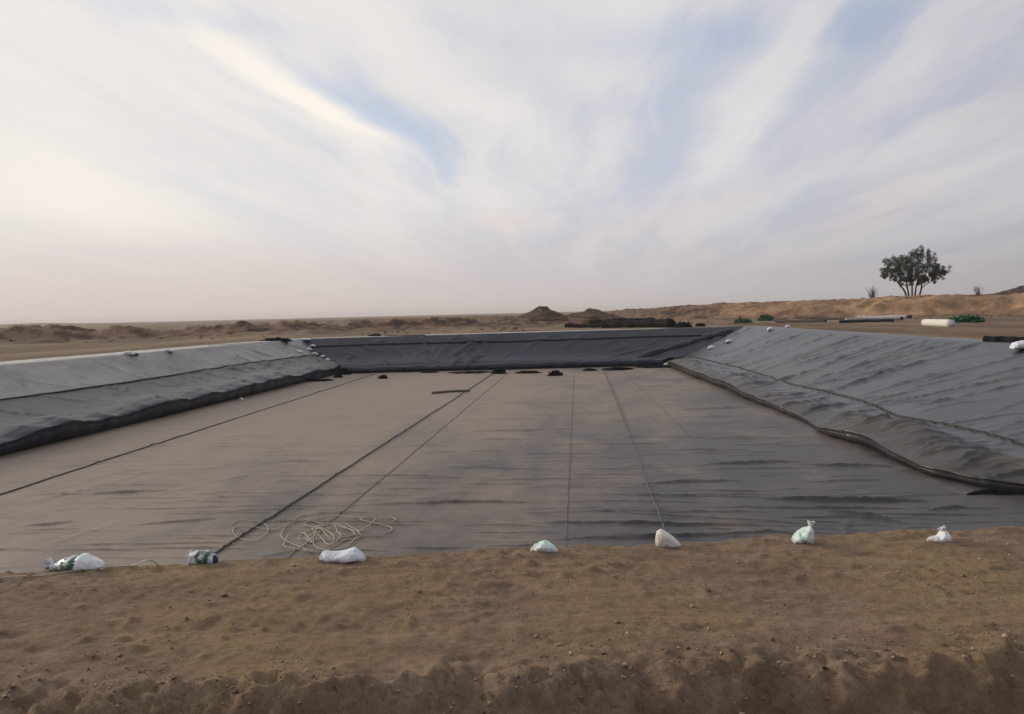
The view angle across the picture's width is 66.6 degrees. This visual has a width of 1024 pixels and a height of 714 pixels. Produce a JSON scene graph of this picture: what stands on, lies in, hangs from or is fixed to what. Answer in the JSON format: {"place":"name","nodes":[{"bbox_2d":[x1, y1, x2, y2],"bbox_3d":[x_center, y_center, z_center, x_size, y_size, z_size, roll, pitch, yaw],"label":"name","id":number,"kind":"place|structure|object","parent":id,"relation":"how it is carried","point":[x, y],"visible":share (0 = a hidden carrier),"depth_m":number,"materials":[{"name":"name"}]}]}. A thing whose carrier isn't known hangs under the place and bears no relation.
{"place":"outdoors","nodes":[
{"label":"outdoors","id":0,"kind":"place"},
{"bbox_2d":[0,292,1023,713],"bbox_3d":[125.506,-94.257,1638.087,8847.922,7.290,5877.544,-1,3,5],"label":"ground","id":1,"kind":"structure","parent":0,"point":[428,644],"depth_m":5.07,"materials":[{"name":"soil"}]},
{"bbox_2d":[42,553,105,570],"bbox_3d":[-3.495,1.646,6.237,0.483,0.136,0.219,-1,3,1],"label":"plastic bag","id":2,"kind":"object","parent":1,"relation":"on","point":[82,561],"visible":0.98,"depth_m":6.17,"materials":[{"name":"white plastic"}]},
{"bbox_2d":[0,560,157,577],"bbox_3d":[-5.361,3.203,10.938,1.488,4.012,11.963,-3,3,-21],"label":"rope","id":3,"kind":"object","parent":1,"relation":"on","point":[75,570],"visible":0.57,"depth_m":6.07,"materials":[{"name":"beige fabric"}]},
{"bbox_2d":[123,351,134,354],"bbox_3d":[-22.585,-0.246,45.983,0.687,0.280,0.422,-2,3,-4],"label":"plastic bag","id":4,"kind":"object","parent":1,"relation":"on","point":[129,352],"visible":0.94,"depth_m":45.82,"materials":[{"name":"white plastic"}]},
{"bbox_2d":[185,549,217,564],"bbox_3d":[-2.497,1.618,6.294,0.262,0.132,0.176,-1,3,9],"label":"plastic bag","id":5,"kind":"object","parent":1,"relation":"on","point":[201,557],"visible":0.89,"depth_m":6.23,"materials":[{"name":"white plastic"}]},
{"bbox_2d":[207,342,262,345],"bbox_3d":[-21.309,-0.993,60.185,0.162,0.126,5.298,0,4,28],"label":"pole","id":6,"kind":"object","parent":1,"relation":"on","point":[236,343],"visible":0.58,"depth_m":60.20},
{"bbox_2d":[260,337,291,341],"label":"liner heap","id":7,"kind":"object","parent":1,"relation":"on","point":[278,339],"visible":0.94,"depth_m":66.27,"materials":[{"name":"black plastic"}]},
{"bbox_2d":[320,547,365,562],"bbox_3d":[-1.371,1.614,6.335,0.364,0.116,0.225,-1,3,2],"label":"plastic bag","id":8,"kind":"object","parent":1,"relation":"on","point":[352,554],"visible":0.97,"depth_m":6.27,"materials":[{"name":"white plastic"}]},
{"bbox_2d":[385,335,424,335],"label":"pole","id":9,"kind":"object","parent":1,"relation":"on","point":[403,335],"visible":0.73,"depth_m":71.69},
{"bbox_2d":[0,326,1023,572],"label":"pond liner","id":10,"kind":"object","parent":1,"relation":"on","point":[156,456],"visible":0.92,"depth_m":28.10,"materials":[{"name":"grey plastic"}]},
{"bbox_2d":[163,348,174,351],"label":"plastic bag","id":11,"kind":"object","parent":10,"relation":"on","point":[169,350],"visible":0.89,"depth_m":49.66,"materials":[{"name":"white plastic"}]},
{"bbox_2d":[232,512,322,541],"bbox_3d":[-5.860,3.938,18.487,1.582,0.048,2.568,0,4,23],"label":"rope","id":12,"kind":"object","parent":10,"relation":"on","point":[265,524],"visible":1,"depth_m":18.24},
{"bbox_2d":[304,379,333,381],"bbox_3d":[-14.878,1.771,59.716,2.915,0.200,1.463,-1,3,5],"label":"liner scrap","id":13,"kind":"object","parent":10,"relation":"on","point":[316,380],"visible":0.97,"depth_m":59.36,"materials":[{"name":"black plastic"}]},
{"bbox_2d":[262,515,396,555],"bbox_3d":[-4.026,3.943,17.450,2.573,0.076,3.150,-1,3,5],"label":"coiled rope","id":14,"kind":"object","parent":10,"relation":"on","point":[317,534],"visible":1,"depth_m":17.38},
{"bbox_2d":[333,373,342,377],"bbox_3d":[-13.960,1.491,62.668,0.797,0.390,0.662,-2,3,-17],"label":"liner scrap","id":15,"kind":"object","parent":10,"relation":"on","point":[337,375],"visible":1,"depth_m":62.48,"materials":[{"name":"black plastic"}]},
{"bbox_2d":[338,367,350,374],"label":"liner scrap","id":16,"kind":"object","parent":10,"relation":"on","point":[343,371],"visible":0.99,"depth_m":65.53,"materials":[{"name":"black plastic"}]},
{"bbox_2d":[378,375,387,378],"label":"liner scrap","id":17,"kind":"object","parent":10,"relation":"on","point":[382,376],"visible":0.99,"depth_m":60.43,"materials":[{"name":"black plastic"}]},
{"bbox_2d":[398,368,411,371],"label":"liner scrap","id":18,"kind":"object","parent":10,"relation":"on","point":[405,370],"visible":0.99,"depth_m":66.67,"materials":[{"name":"black plastic"}]},
{"bbox_2d":[420,371,438,372],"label":"liner scrap","id":19,"kind":"object","parent":10,"relation":"on","point":[429,372],"visible":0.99,"depth_m":65.38,"materials":[{"name":"black plastic"}]},
{"bbox_2d":[431,389,469,393],"bbox_3d":[-3.812,2.139,48.350,2.512,0.152,0.399,-3,4,-23],"label":"short pipe","id":20,"kind":"object","parent":10,"relation":"on","point":[446,391],"visible":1,"depth_m":48.41,"materials":[{"name":"black plastic"}]},
{"bbox_2d":[450,371,491,373],"bbox_3d":[-3.406,1.243,64.618,3.961,0.144,2.826,-2,3,-3],"label":"liner scrap","id":21,"kind":"object","parent":10,"relation":"on","point":[467,372],"visible":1,"depth_m":64.27,"materials":[{"name":"black plastic"}]},
{"bbox_2d":[491,368,506,373],"bbox_3d":[-1.048,1.103,62.796,1.383,0.543,0.796,-1,3,12],"label":"liner scrap","id":22,"kind":"object","parent":10,"relation":"on","point":[499,371],"visible":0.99,"depth_m":62.56,"materials":[{"name":"black plastic"}]},
{"bbox_2d":[515,370,542,373],"bbox_3d":[1.286,1.191,62.580,2.335,0.263,1.278,0,3,15],"label":"liner scrap","id":23,"kind":"object","parent":10,"relation":"on","point":[524,372],"visible":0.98,"depth_m":62.35,"materials":[{"name":"black plastic"}]},
{"bbox_2d":[547,370,562,375],"bbox_3d":[3.277,1.204,59.589,1.298,0.496,0.772,-2,3,-4],"label":"liner scrap","id":24,"kind":"object","parent":10,"relation":"on","point":[555,373],"visible":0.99,"depth_m":59.38,"materials":[{"name":"black plastic"}]},
{"bbox_2d":[583,368,596,370],"bbox_3d":[6.322,1.023,63.632,1.364,0.235,0.778,-1,3,10],"label":"liner scrap","id":25,"kind":"object","parent":10,"relation":"on","point":[589,369],"visible":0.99,"depth_m":63.48,"materials":[{"name":"black plastic"}]},
{"bbox_2d":[601,367,633,370],"bbox_3d":[8.671,0.938,64.029,2.817,0.248,1.845,-1,3,0],"label":"liner scrap","id":26,"kind":"object","parent":10,"relation":"on","point":[617,368],"visible":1,"depth_m":63.73,"materials":[{"name":"black plastic"}]},
{"bbox_2d":[637,365,670,367],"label":"liner scrap","id":27,"kind":"object","parent":10,"relation":"on","point":[659,366],"visible":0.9,"depth_m":65.14,"materials":[{"name":"black plastic"}]},
{"bbox_2d":[1009,340,1023,349],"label":"plastic bag","id":28,"kind":"object","parent":10,"relation":"on","point":[1017,345],"visible":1,"depth_m":32.80,"materials":[{"name":"white plastic"}]},
{"bbox_2d":[0,536,1023,713],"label":"loose clods","id":29,"kind":"object","parent":1,"relation":"on","point":[663,689],"visible":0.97,"depth_m":4.47,"materials":[{"name":"brown soil"}]},
{"bbox_2d":[1,294,1023,342],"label":"dry scrub","id":30,"kind":"object","parent":1,"relation":"on","point":[515,328],"visible":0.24,"depth_m":96.65,"materials":[{"name":"brown plant"}]},
{"bbox_2d":[515,306,567,320],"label":"dirt mound","id":31,"kind":"object","parent":1,"relation":"on","point":[542,313],"visible":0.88,"depth_m":116.27,"materials":[{"name":"soil"}]},
{"bbox_2d":[530,540,557,552],"bbox_3d":[0.264,1.565,6.418,0.230,0.101,0.173,-1,3,5],"label":"plastic bag","id":32,"kind":"object","parent":1,"relation":"on","point":[545,546],"visible":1,"depth_m":6.37,"materials":[{"name":"white plastic"}]},
{"bbox_2d":[564,323,599,327],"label":"liner roll","id":33,"kind":"object","parent":1,"relation":"on","point":[582,325],"visible":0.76,"depth_m":94.13,"materials":[{"name":"black plastic"}]},
{"bbox_2d":[566,308,625,320],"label":"dirt mound","id":34,"kind":"object","parent":1,"relation":"on","point":[589,313],"visible":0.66,"depth_m":119.10,"materials":[{"name":"soil"}]},
{"bbox_2d":[589,317,654,323],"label":"liner roll","id":35,"kind":"object","parent":1,"relation":"on","point":[594,321],"visible":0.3,"depth_m":102.06,"materials":[{"name":"black plastic"}]},
{"bbox_2d":[600,318,675,327],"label":"liner roll","id":36,"kind":"object","parent":1,"relation":"on","point":[662,323],"visible":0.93,"depth_m":80.56,"materials":[{"name":"black plastic"}]},
{"bbox_2d":[655,529,680,547],"bbox_3d":[1.302,1.514,6.494,0.215,0.159,0.167,-1,3,5],"label":"plastic bag","id":37,"kind":"object","parent":1,"relation":"on","point":[663,538],"visible":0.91,"depth_m":6.43,"materials":[{"name":"white plastic"}]},
{"bbox_2d":[674,321,692,327],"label":"liner heap","id":38,"kind":"object","parent":1,"relation":"on","point":[682,325],"visible":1,"depth_m":74.64,"materials":[{"name":"black plastic"}]},
{"bbox_2d":[695,323,704,326],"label":"liner heap","id":39,"kind":"object","parent":1,"relation":"on","point":[699,325],"visible":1,"depth_m":76.96,"materials":[{"name":"black plastic"}]},
{"bbox_2d":[734,316,751,322],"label":"netting pile","id":40,"kind":"object","parent":1,"relation":"on","point":[744,320],"visible":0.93,"depth_m":101.49,"materials":[{"name":"green plastic"}]},
{"bbox_2d":[757,314,774,320],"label":"netting pile","id":41,"kind":"object","parent":1,"relation":"on","point":[765,317],"visible":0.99,"depth_m":114.25,"materials":[{"name":"green plastic"}]},
{"bbox_2d":[775,319,826,322],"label":"pipe","id":42,"kind":"object","parent":1,"relation":"on","point":[784,321],"visible":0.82,"depth_m":91.14,"materials":[{"name":"black plastic"}]},
{"bbox_2d":[791,520,814,544],"bbox_3d":[2.424,1.460,6.480,0.192,0.210,0.163,-1,3,5],"label":"plastic bag","id":43,"kind":"object","parent":1,"relation":"on","point":[802,535],"visible":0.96,"depth_m":6.44,"materials":[{"name":"white plastic"}]},
{"bbox_2d":[814,316,873,319],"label":"pipe","id":44,"kind":"object","parent":1,"relation":"on","point":[825,318],"visible":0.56,"depth_m":104.12,"materials":[{"name":"grey plastic"}]},
{"bbox_2d":[838,319,893,322],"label":"pipe","id":45,"kind":"object","parent":1,"relation":"on","point":[861,320],"visible":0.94,"depth_m":83.17,"materials":[{"name":"black plastic"}]},
{"bbox_2d":[865,285,877,297],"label":"bare shrub","id":46,"kind":"object","parent":1,"relation":"on","point":[872,295],"visible":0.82,"depth_m":121.33,"materials":[{"name":"grey plant"}]},
{"bbox_2d":[845,317,903,319],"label":"pipe","id":47,"kind":"object","parent":1,"relation":"on","point":[898,318],"visible":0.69,"depth_m":92.69,"materials":[{"name":"grey plastic"}]},
{"bbox_2d":[857,315,911,317],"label":"pipe","id":48,"kind":"object","parent":1,"relation":"on","point":[906,316],"visible":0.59,"depth_m":102.13,"materials":[{"name":"white plastic"}]},
{"bbox_2d":[880,245,952,295],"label":"tree","id":49,"kind":"object","parent":1,"relation":"on","point":[904,266],"visible":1,"depth_m":122.02,"materials":[{"name":"green plant"}]},
{"bbox_2d":[921,319,954,326],"bbox_3d":[33.257,-2.654,60.969,0.614,0.619,5.013,-1,3,8],"label":"fabric roll","id":50,"kind":"object","parent":1,"relation":"on","point":[939,322],"visible":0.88,"depth_m":60.22,"materials":[{"name":"white fabric"}]},
{"bbox_2d":[927,526,951,541],"bbox_3d":[3.543,1.480,6.482,0.208,0.151,0.140,-1,3,5],"label":"plastic bag","id":51,"kind":"object","parent":1,"relation":"on","point":[942,535],"visible":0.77,"depth_m":6.45,"materials":[{"name":"white plastic"}]},
{"bbox_2d":[948,314,985,322],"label":"netting pile","id":52,"kind":"object","parent":1,"relation":"on","point":[967,319],"visible":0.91,"depth_m":73.23,"materials":[{"name":"green plastic"}]},
{"bbox_2d":[973,283,982,295],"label":"bare shrub","id":53,"kind":"object","parent":1,"relation":"on","point":[978,293],"visible":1,"depth_m":106.72,"materials":[{"name":"grey plant"}]},
{"bbox_2d":[982,336,1023,341],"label":"liner strip","id":54,"kind":"object","parent":1,"relation":"on","point":[999,339],"visible":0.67,"depth_m":35.79,"materials":[{"name":"black plastic"}]},
{"bbox_2d":[991,286,1023,294],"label":"dirt mound","id":55,"kind":"object","parent":1,"relation":"on","point":[1019,289],"visible":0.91,"depth_m":105.47,"materials":[{"name":"soil"}]},
{"bbox_2d":[0,0,1023,324],"label":"sky","id":56,"kind":"structure","parent":0,"point":[161,160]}
]}

